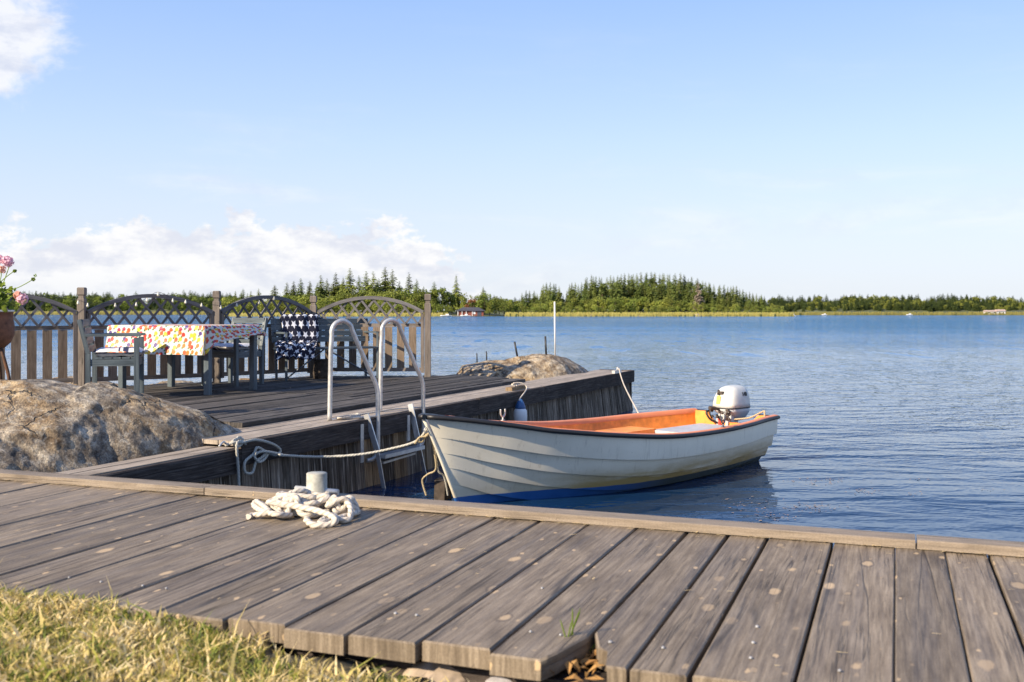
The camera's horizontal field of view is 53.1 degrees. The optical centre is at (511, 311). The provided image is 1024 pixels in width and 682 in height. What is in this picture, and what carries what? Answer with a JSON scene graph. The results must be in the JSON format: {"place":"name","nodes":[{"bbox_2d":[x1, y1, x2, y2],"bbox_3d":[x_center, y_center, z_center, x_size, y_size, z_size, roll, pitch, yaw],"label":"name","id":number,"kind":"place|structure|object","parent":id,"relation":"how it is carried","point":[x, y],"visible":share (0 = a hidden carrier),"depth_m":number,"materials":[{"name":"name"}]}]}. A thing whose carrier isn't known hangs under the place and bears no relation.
{"place":"outdoors","nodes":[
{"label":"outdoors","id":0,"kind":"place"},
{"bbox_2d":[21,303,230,314],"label":"shore ground","id":1,"kind":"structure","parent":0,"point":[154,310],"depth_m":501.09,"materials":[{"name":"green plant"}]},
{"bbox_2d":[13,311,205,314],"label":"reeds","id":2,"kind":"object","parent":1,"relation":"on","point":[109,312],"visible":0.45,"depth_m":476.67,"materials":[{"name":"plant"}]},
{"bbox_2d":[3,289,255,312],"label":"distant forest","id":3,"kind":"object","parent":1,"relation":"on","point":[94,300],"visible":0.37,"depth_m":513.56,"materials":[{"name":"green plant"}]},
{"bbox_2d":[0,427,468,681],"bbox_3d":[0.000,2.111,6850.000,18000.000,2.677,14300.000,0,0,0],"label":"ground","id":4,"kind":"structure","parent":0,"point":[345,663],"depth_m":2.45,"materials":[{"name":"green plant"}]},
{"bbox_2d":[0,379,239,472],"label":"boulder","id":5,"kind":"object","parent":4,"relation":"on","point":[51,426],"visible":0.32,"depth_m":7.57,"materials":[{"name":"stone"}]},
{"bbox_2d":[0,310,14,379],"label":"plant pot","id":6,"kind":"object","parent":5,"relation":"on","point":[7,329],"visible":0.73,"depth_m":8.55,"materials":[{"name":"brown ceramic"}]},
{"bbox_2d":[0,255,37,311],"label":"geranium","id":7,"kind":"object","parent":6,"relation":"on","point":[19,298],"visible":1,"depth_m":8.55,"materials":[{"name":"pink plant"}]},
{"bbox_2d":[149,380,193,384],"bbox_3d":[-4.696,1.563,15.255,2.430,1.072,1.305,0,0,0],"label":"rock","id":8,"kind":"object","parent":4,"relation":"on","point":[179,381],"visible":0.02,"depth_m":15.17,"materials":[{"name":"stone"}]},
{"bbox_2d":[57,369,633,492],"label":"wooden quay","id":9,"kind":"structure","parent":4,"relation":"on","point":[289,416],"depth_m":10.36,"materials":[{"name":"grey wood"}]},
{"bbox_2d":[77,319,145,392],"bbox_3d":[-4.443,0.522,11.375,0.652,0.875,0.525,0,0,-14],"label":"garden chair","id":10,"kind":"object","parent":9,"relation":"on","point":[136,361],"visible":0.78,"depth_m":11.20,"materials":[{"name":"blue paint"}]},
{"bbox_2d":[93,347,145,356],"bbox_3d":[-4.356,0.451,11.381,0.500,0.109,0.430,0,0,-14],"label":"seat cushion","id":11,"kind":"object","parent":10,"relation":"on","point":[111,352],"visible":0.94,"depth_m":11.21,"materials":[{"name":"white fabric"}]},
{"bbox_2d":[118,329,256,394],"bbox_3d":[-3.967,0.566,12.426,1.438,0.788,1.020,0,0,22],"label":"garden table","id":12,"kind":"object","parent":9,"relation":"on","point":[207,369],"visible":0.43,"depth_m":12.53,"materials":[{"name":"blue paint"}]},
{"bbox_2d":[105,324,267,354],"bbox_3d":[-3.936,0.332,12.437,1.558,0.340,1.224,0,0,22],"label":"tablecloth","id":13,"kind":"object","parent":12,"relation":"on","point":[180,339],"visible":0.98,"depth_m":11.89,"materials":[{"name":"fabric"}]},
{"bbox_2d":[0,287,430,385],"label":"garden fence","id":14,"kind":"object","parent":9,"relation":"on","point":[215,314],"visible":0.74,"depth_m":13.63,"materials":[{"name":"brown wood"}]},
{"bbox_2d":[39,292,274,308],"bbox_3d":[-4.506,-0.137,13.411,3.134,0.229,0.194,0,0,-40],"label":"string light","id":15,"kind":"object","parent":14,"relation":"hanging from","point":[136,305],"visible":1,"depth_m":13.36,"materials":[{"name":"black plastic"}]},
{"bbox_2d":[201,318,267,386],"bbox_3d":[-3.632,0.522,13.416,0.565,0.875,0.702,0,0,22],"label":"garden chair","id":16,"kind":"object","parent":9,"relation":"on","point":[234,355],"visible":0.52,"depth_m":13.52,"materials":[{"name":"blue paint"}]},
{"bbox_2d":[212,343,248,349],"bbox_3d":[-3.685,0.458,13.339,0.460,0.094,0.480,0,0,22],"label":"seat cushion","id":17,"kind":"object","parent":16,"relation":"on","point":[229,346],"visible":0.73,"depth_m":13.17,"materials":[{"name":"white fabric"}]},
{"bbox_2d":[231,436,246,447],"bbox_3d":[-2.089,0.997,7.827,0.042,0.087,0.161,0,0,23],"label":"knot rope","id":18,"kind":"object","parent":9,"relation":"attached to","point":[237,438],"visible":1,"depth_m":7.82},
{"bbox_2d":[235,440,242,485],"bbox_3d":[-2.079,1.193,7.798,0.025,0.426,0.100,0,0,10],"label":"rope end","id":19,"kind":"object","parent":18,"relation":"hanging from","point":[237,462],"visible":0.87,"depth_m":7.77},
{"bbox_2d":[313,359,327,378],"bbox_3d":[-2.719,0.823,14.650,0.260,0.275,0.256,0,0,0],"label":"tree stump","id":20,"kind":"object","parent":9,"relation":"on","point":[320,368],"visible":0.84,"depth_m":14.54,"materials":[{"name":"brown wood"}]},
{"bbox_2d":[270,318,378,380],"bbox_3d":[-2.637,0.530,14.562,1.460,0.864,0.575,0,0,-30],"label":"bench","id":21,"kind":"object","parent":9,"relation":"on","point":[342,332],"visible":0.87,"depth_m":14.73,"materials":[{"name":"paint"}]},
{"bbox_2d":[275,314,320,360],"bbox_3d":[-2.985,0.356,14.346,0.585,0.638,1.068,0,0,0],"label":"blanket","id":22,"kind":"object","parent":21,"relation":"on","point":[302,330],"visible":0.99,"depth_m":14.47,"materials":[{"name":"blue fabric"}]},
{"bbox_2d":[327,318,426,487],"bbox_3d":[-1.205,1.049,9.884,0.466,1.965,1.374,0,0,24],"label":"swimming ladder","id":23,"kind":"object","parent":9,"relation":"attached to","point":[375,439],"visible":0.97,"depth_m":9.65,"materials":[{"name":"metal"}]},
{"bbox_2d":[336,407,420,419],"bbox_3d":[-1.276,0.977,9.960,0.130,0.039,1.335,0,0,30],"label":"coiled line","id":24,"kind":"object","parent":9,"relation":"on","point":[348,416],"visible":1,"depth_m":9.61,"materials":[{"name":"white fabric"}]},
{"bbox_2d":[513,382,526,400],"bbox_3d":[0.105,1.005,12.809,0.181,0.210,0.443,0,0,0],"label":"fender line","id":25,"kind":"object","parent":9,"relation":"attached to","point":[524,391],"visible":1,"depth_m":12.97,"materials":[{"name":"white fabric"}]},
{"bbox_2d":[513,399,526,420],"bbox_3d":[0.103,1.246,12.623,0.170,0.337,0.170,0,0,0],"label":"fender","id":26,"kind":"object","parent":25,"relation":"hanging from","point":[520,412],"visible":0.75,"depth_m":12.56,"materials":[{"name":"white plastic"}]},
{"bbox_2d":[612,367,620,373],"bbox_3d":[1.678,0.945,16.417,0.050,0.095,0.340,0,0,24],"label":"mooring bracket","id":27,"kind":"object","parent":9,"relation":"attached to","point":[615,371],"visible":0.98,"depth_m":16.33,"materials":[{"name":"metal"}]},
{"bbox_2d":[618,368,638,412],"bbox_3d":[1.602,1.046,14.103,0.052,0.276,4.715,0,0,3],"label":"stern line","id":28,"kind":"object","parent":27,"relation":"attached to","point":[627,392],"visible":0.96,"depth_m":14.18,"materials":[{"name":"white fabric"}]},
{"bbox_2d":[402,661,464,681],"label":"stone","id":29,"kind":"object","parent":4,"relation":"on","point":[437,672],"visible":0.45,"depth_m":2.44,"materials":[{"name":"beige stone"}]},
{"bbox_2d":[485,676,511,681],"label":"stone","id":30,"kind":"object","parent":4,"relation":"on","point":[496,679],"visible":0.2,"depth_m":2.40,"materials":[{"name":"beige stone"}]},
{"bbox_2d":[0,469,1023,681],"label":"wooden jetty","id":31,"kind":"object","parent":4,"relation":"on","point":[400,588],"visible":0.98,"depth_m":2.94,"materials":[{"name":"wood"}]},
{"bbox_2d":[246,499,292,519],"bbox_3d":[-0.959,0.758,3.888,0.141,0.042,0.300,0,0,-42],"label":"rope tail","id":32,"kind":"object","parent":31,"relation":"on","point":[262,509],"visible":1,"depth_m":3.83},
{"bbox_2d":[266,496,319,510],"bbox_3d":[-0.835,0.741,3.917,0.203,0.077,0.122,0,0,0],"label":"rope loop","id":33,"kind":"object","parent":31,"relation":"on","point":[272,503],"visible":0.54,"depth_m":3.87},
{"bbox_2d":[265,488,338,527],"bbox_3d":[-0.736,0.735,3.925,0.323,0.099,0.469,0,0,-44],"label":"rope pile","id":34,"kind":"object","parent":31,"relation":"on","point":[297,496],"visible":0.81,"depth_m":3.86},
{"bbox_2d":[294,471,338,494],"bbox_3d":[-0.785,0.715,4.119,0.119,0.131,0.167,0,0,-45],"label":"bollard","id":35,"kind":"object","parent":31,"relation":"on","point":[316,481],"visible":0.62,"depth_m":4.09,"materials":[{"name":"white metal"}]},
{"bbox_2d":[317,494,360,522],"bbox_3d":[-0.645,0.740,3.830,0.132,0.082,0.293,0,0,0],"label":"rope loop","id":36,"kind":"object","parent":31,"relation":"on","point":[346,509],"visible":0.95,"depth_m":3.88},
{"bbox_2d":[68,484,1023,665],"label":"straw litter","id":37,"kind":"object","parent":31,"relation":"on","point":[703,532],"visible":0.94,"depth_m":3.47,"materials":[{"name":"beige plant"}]},
{"bbox_2d":[560,608,594,657],"bbox_3d":[0.164,0.781,2.464,0.097,0.140,0.046,0,0,0],"label":"weed","id":38,"kind":"object","parent":31,"relation":"on","point":[576,619],"visible":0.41,"depth_m":2.46,"materials":[{"name":"green plant"}]},
{"bbox_2d":[552,645,602,681],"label":"dry leaves","id":39,"kind":"object","parent":31,"relation":"on","point":[574,663],"visible":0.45,"depth_m":2.35,"materials":[{"name":"brown plant"}]},
{"bbox_2d":[457,354,587,380],"bbox_3d":[0.212,1.351,16.555,2.453,1.329,1.800,0,0,0],"label":"boulder","id":40,"kind":"object","parent":4,"relation":"on","point":[530,367],"visible":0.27,"depth_m":16.09,"materials":[{"name":"stone"}]},
{"bbox_2d":[554,302,555,354],"bbox_3d":[0.691,0.278,16.500,0.035,0.866,0.026,0,0,0],"label":"pole","id":41,"kind":"object","parent":40,"relation":"on","point":[554,331],"visible":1,"depth_m":16.49,"materials":[{"name":"white plastic"}]},
{"bbox_2d":[254,311,504,315],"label":"shore ground","id":42,"kind":"structure","parent":0,"point":[487,314],"depth_m":347.82,"materials":[{"name":"green plant"}]},
{"bbox_2d":[289,282,296,312],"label":"spruce tree","id":43,"kind":"object","parent":42,"relation":"on","point":[293,293],"visible":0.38,"depth_m":349.64,"materials":[{"name":"green plant"}]},
{"bbox_2d":[295,278,308,305],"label":"spruce tree","id":44,"kind":"object","parent":42,"relation":"on","point":[300,291],"visible":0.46,"depth_m":349.93,"materials":[{"name":"green plant"}]},
{"bbox_2d":[295,293,317,306],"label":"leafy tree","id":45,"kind":"object","parent":42,"relation":"on","point":[305,299],"visible":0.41,"depth_m":341.05,"materials":[{"name":"green plant"}]},
{"bbox_2d":[306,281,314,303],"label":"spruce tree","id":46,"kind":"object","parent":42,"relation":"on","point":[309,288],"visible":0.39,"depth_m":356.18,"materials":[{"name":"green plant"}]},
{"bbox_2d":[313,275,327,300],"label":"spruce tree","id":47,"kind":"object","parent":42,"relation":"on","point":[319,293],"visible":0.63,"depth_m":349.90,"materials":[{"name":"green plant"}]},
{"bbox_2d":[327,274,341,312],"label":"spruce tree","id":48,"kind":"object","parent":42,"relation":"on","point":[334,288],"visible":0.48,"depth_m":356.60,"materials":[{"name":"green plant"}]},
{"bbox_2d":[224,312,448,316],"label":"reeds","id":49,"kind":"object","parent":42,"relation":"on","point":[356,314],"visible":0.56,"depth_m":319.78,"materials":[{"name":"plant"}]},
{"bbox_2d":[329,291,345,309],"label":"leafy tree","id":50,"kind":"object","parent":42,"relation":"on","point":[334,299],"visible":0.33,"depth_m":341.12,"materials":[{"name":"green plant"}]},
{"bbox_2d":[340,268,357,311],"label":"spruce tree","id":51,"kind":"object","parent":42,"relation":"on","point":[350,283],"visible":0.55,"depth_m":352.28,"materials":[{"name":"green plant"}]},
{"bbox_2d":[346,290,366,310],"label":"leafy tree","id":52,"kind":"object","parent":42,"relation":"on","point":[356,293],"visible":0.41,"depth_m":337.74,"materials":[{"name":"green plant"}]},
{"bbox_2d":[355,271,371,305],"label":"spruce tree","id":53,"kind":"object","parent":42,"relation":"on","point":[365,291],"visible":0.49,"depth_m":349.27,"materials":[{"name":"green plant"}]},
{"bbox_2d":[365,274,379,312],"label":"spruce tree","id":54,"kind":"object","parent":42,"relation":"on","point":[371,292],"visible":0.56,"depth_m":346.64,"materials":[{"name":"green plant"}]},
{"bbox_2d":[380,267,390,295],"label":"spruce tree","id":55,"kind":"object","parent":42,"relation":"on","point":[385,279],"visible":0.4,"depth_m":357.41,"materials":[{"name":"green plant"}]},
{"bbox_2d":[383,291,398,312],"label":"leafy tree","id":56,"kind":"object","parent":42,"relation":"on","point":[389,294],"visible":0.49,"depth_m":337.29,"materials":[{"name":"green plant"}]},
{"bbox_2d":[385,271,399,311],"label":"spruce tree","id":57,"kind":"object","parent":42,"relation":"on","point":[393,288],"visible":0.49,"depth_m":348.81,"materials":[{"name":"green plant"}]},
{"bbox_2d":[396,288,419,308],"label":"leafy tree","id":58,"kind":"object","parent":42,"relation":"on","point":[406,293],"visible":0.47,"depth_m":343.27,"materials":[{"name":"green plant"}]},
{"bbox_2d":[405,274,412,295],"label":"spruce tree","id":59,"kind":"object","parent":42,"relation":"on","point":[410,286],"visible":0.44,"depth_m":356.40,"materials":[{"name":"green plant"}]},
{"bbox_2d":[407,293,423,306],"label":"leafy tree","id":60,"kind":"object","parent":42,"relation":"on","point":[415,298],"visible":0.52,"depth_m":339.55,"materials":[{"name":"green plant"}]},
{"bbox_2d":[418,289,436,308],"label":"leafy tree","id":61,"kind":"object","parent":42,"relation":"on","point":[420,295],"visible":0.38,"depth_m":339.38,"materials":[{"name":"green plant"}]},
{"bbox_2d":[425,288,439,312],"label":"leafy tree","id":62,"kind":"object","parent":42,"relation":"on","point":[436,293],"visible":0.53,"depth_m":340.82,"materials":[{"name":"green plant"}]},
{"bbox_2d":[433,287,452,308],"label":"leafy tree","id":63,"kind":"object","parent":42,"relation":"on","point":[443,292],"visible":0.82,"depth_m":342.05,"materials":[{"name":"green plant"}]},
{"bbox_2d":[450,276,460,313],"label":"spruce tree","id":64,"kind":"object","parent":42,"relation":"on","point":[456,292],"visible":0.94,"depth_m":344.44,"materials":[{"name":"green plant"}]},
{"bbox_2d":[458,296,470,308],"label":"leafy tree","id":65,"kind":"object","parent":42,"relation":"on","point":[463,303],"visible":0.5,"depth_m":338.73,"materials":[{"name":"green plant"}]},
{"bbox_2d":[469,296,486,309],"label":"leafy tree","id":66,"kind":"object","parent":42,"relation":"on","point":[480,301],"visible":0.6,"depth_m":338.07,"materials":[{"name":"green plant"}]},
{"bbox_2d":[474,291,494,314],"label":"leafy tree","id":67,"kind":"object","parent":42,"relation":"on","point":[484,296],"visible":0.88,"depth_m":337.73,"materials":[{"name":"green plant"}]},
{"bbox_2d":[485,302,493,315],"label":"leafy tree","id":68,"kind":"object","parent":42,"relation":"on","point":[489,305],"visible":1,"depth_m":330.65,"materials":[{"name":"green plant"}]},
{"bbox_2d":[498,302,507,315],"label":"leafy tree","id":69,"kind":"object","parent":42,"relation":"on","point":[503,307],"visible":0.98,"depth_m":331.22,"materials":[{"name":"green plant"}]},
{"bbox_2d":[0,0,1023,309],"label":"sky","id":70,"kind":"structure","parent":0,"point":[833,149],"materials":[{"name":"blue"}]},
{"bbox_2d":[5,315,1023,559],"bbox_3d":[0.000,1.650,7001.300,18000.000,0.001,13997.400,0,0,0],"label":"water","id":71,"kind":"structure","parent":0,"point":[890,410],"depth_m":20.05,"materials":[{"name":"blue liquid"}]},
{"bbox_2d":[54,376,130,385],"bbox_3d":[-6.749,1.754,16.195,2.261,1.481,1.589,0,0,0],"label":"rock","id":72,"kind":"object","parent":71,"relation":"in","point":[101,382],"visible":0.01,"depth_m":16.05,"materials":[{"name":"stone"}]},
{"bbox_2d":[434,477,451,500],"bbox_3d":[-0.625,1.962,8.997,0.157,0.986,0.145,0,0,25],"label":"mooring pile","id":73,"kind":"object","parent":71,"relation":"in","point":[440,493],"visible":0.25,"depth_m":8.94,"materials":[{"name":"brown wood"}]},
{"bbox_2d":[456,307,484,315],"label":"boathouse","id":74,"kind":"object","parent":71,"relation":"on","point":[474,311],"visible":0.89,"depth_m":322.25,"materials":[{"name":"red wood"}]},
{"bbox_2d":[418,408,779,502],"bbox_3d":[0.883,1.356,9.957,1.647,1.048,4.667,0,0,45],"label":"motorboat","id":75,"kind":"object","parent":71,"relation":"on","point":[488,461],"visible":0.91,"depth_m":9.01,"materials":[{"name":"white plastic"}]},
{"bbox_2d":[435,450,448,495],"bbox_3d":[-0.632,1.271,8.634,0.051,0.614,0.303,0,0,30],"label":"bow line","id":76,"kind":"object","parent":75,"relation":"hanging from","point":[440,473],"visible":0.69,"depth_m":8.69,"materials":[{"name":"beige fabric"}]},
{"bbox_2d":[705,385,749,425],"bbox_3d":[2.470,1.276,11.706,0.334,0.849,0.563,0,0,45],"label":"outboard motor","id":77,"kind":"object","parent":75,"relation":"attached to","point":[731,402],"visible":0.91,"depth_m":11.62,"materials":[{"name":"plastic"}]},
{"bbox_2d":[734,410,764,419],"bbox_3d":[2.646,1.171,11.363,0.373,0.161,0.062,0,0,40],"label":"quarter rope","id":78,"kind":"object","parent":75,"relation":"attached to","point":[750,416],"visible":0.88,"depth_m":11.36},
{"bbox_2d":[535,310,751,313],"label":"island ground","id":79,"kind":"structure","parent":0,"point":[657,311],"depth_m":358.29,"materials":[{"name":"green plant"}]},
{"bbox_2d":[587,285,596,310],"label":"spruce tree","id":80,"kind":"object","parent":79,"relation":"on","point":[590,296],"visible":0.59,"depth_m":359.84,"materials":[{"name":"green plant"}]},
{"bbox_2d":[589,296,607,311],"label":"leafy bush","id":81,"kind":"object","parent":79,"relation":"on","point":[598,299],"visible":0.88,"depth_m":342.60,"materials":[{"name":"green plant"}]},
{"bbox_2d":[597,283,607,307],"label":"pine tree","id":82,"kind":"object","parent":79,"relation":"on","point":[602,286],"visible":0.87,"depth_m":359.38,"materials":[{"name":"green plant"}]},
{"bbox_2d":[612,279,623,310],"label":"spruce tree","id":83,"kind":"object","parent":79,"relation":"on","point":[617,292],"visible":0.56,"depth_m":355.20,"materials":[{"name":"green plant"}]},
{"bbox_2d":[620,278,629,309],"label":"spruce tree","id":84,"kind":"object","parent":79,"relation":"on","point":[624,287],"visible":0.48,"depth_m":358.14,"materials":[{"name":"green plant"}]},
{"bbox_2d":[624,298,639,310],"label":"leafy bush","id":85,"kind":"object","parent":79,"relation":"on","point":[631,305],"visible":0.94,"depth_m":343.04,"materials":[{"name":"green plant"}]},
{"bbox_2d":[632,279,643,306],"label":"spruce tree","id":86,"kind":"object","parent":79,"relation":"on","point":[637,296],"visible":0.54,"depth_m":359.24,"materials":[{"name":"green plant"}]},
{"bbox_2d":[638,297,646,311],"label":"leafy bush","id":87,"kind":"object","parent":79,"relation":"on","point":[643,300],"visible":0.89,"depth_m":347.31,"materials":[{"name":"green plant"}]},
{"bbox_2d":[505,312,793,316],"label":"reeds","id":88,"kind":"object","parent":79,"relation":"on","point":[653,314],"visible":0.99,"depth_m":319.79,"materials":[{"name":"plant"}]},
{"bbox_2d":[644,277,656,309],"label":"spruce tree","id":89,"kind":"object","parent":79,"relation":"on","point":[649,296],"visible":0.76,"depth_m":359.14,"materials":[{"name":"green plant"}]},
{"bbox_2d":[654,283,664,309],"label":"spruce tree","id":90,"kind":"object","parent":79,"relation":"on","point":[658,297],"visible":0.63,"depth_m":354.79,"materials":[{"name":"green plant"}]},
{"bbox_2d":[666,282,674,311],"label":"spruce tree","id":91,"kind":"object","parent":79,"relation":"on","point":[669,292],"visible":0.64,"depth_m":354.96,"materials":[{"name":"green plant"}]},
{"bbox_2d":[663,297,684,311],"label":"leafy bush","id":92,"kind":"object","parent":79,"relation":"on","point":[671,301],"visible":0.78,"depth_m":341.58,"materials":[{"name":"green plant"}]},
{"bbox_2d":[673,282,680,306],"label":"spruce tree","id":93,"kind":"object","parent":79,"relation":"on","point":[678,295],"visible":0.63,"depth_m":359.33,"materials":[{"name":"green plant"}]},
{"bbox_2d":[683,281,693,310],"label":"spruce tree","id":94,"kind":"object","parent":79,"relation":"on","point":[687,296],"visible":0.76,"depth_m":357.60,"materials":[{"name":"green plant"}]},
{"bbox_2d":[693,283,703,309],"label":"spruce tree","id":95,"kind":"object","parent":79,"relation":"on","point":[698,296],"visible":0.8,"depth_m":349.75,"materials":[{"name":"grey plant"}]},
{"bbox_2d":[704,290,711,306],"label":"spruce tree","id":96,"kind":"object","parent":79,"relation":"on","point":[708,300],"visible":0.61,"depth_m":364.50,"materials":[{"name":"green plant"}]},
{"bbox_2d":[727,477,1004,520],"bbox_3d":[2.857,1.645,9.373,2.988,0.003,1.605,0,0,-30],"label":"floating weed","id":97,"kind":"object","parent":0,"point":[804,505],"visible":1,"depth_m":8.75,"materials":[{"name":"green plant"}]},
{"bbox_2d":[790,308,1023,314],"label":"shore ground","id":98,"kind":"structure","parent":0,"point":[884,310],"depth_m":444.18,"materials":[{"name":"green plant"}]},
{"bbox_2d":[757,293,1023,312],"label":"distant forest","id":99,"kind":"object","parent":98,"relation":"on","point":[909,303],"visible":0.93,"depth_m":461.54,"materials":[{"name":"green plant"}]},
{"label":"far shore ground","id":100,"kind":"structure","parent":0,"visible":0},
{"bbox_2d":[474,295,540,311],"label":"distant forest","id":101,"kind":"object","parent":100,"relation":"on","point":[514,302],"visible":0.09,"depth_m":477.60,"materials":[{"name":"green plant"}]},
{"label":"mooring hook","id":102,"kind":"object","parent":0,"visible":0},
{"bbox_2d":[225,429,426,474],"bbox_3d":[-1.538,1.113,8.325,1.663,0.300,0.488,0,0,-28],"label":"mooring rope","id":103,"kind":"object","parent":102,"relation":"attached to","point":[265,455],"visible":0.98,"depth_m":8.10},
{"bbox_2d":[414,427,430,443],"bbox_3d":[-0.733,1.019,8.510,0.163,0.172,0.043,0,0,0],"label":"lashing","id":104,"kind":"object","parent":103,"relation":"attached to","point":[423,437],"visible":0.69,"depth_m":8.49,"materials":[{"name":"beige fabric"}]},
{"bbox_2d":[421,436,436,495],"bbox_3d":[-0.688,1.272,8.639,0.110,0.612,0.277,0,0,-15],"label":"bow line","id":105,"kind":"object","parent":104,"relation":"hanging from","point":[435,469],"visible":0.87,"depth_m":8.65,"materials":[{"name":"beige fabric"}]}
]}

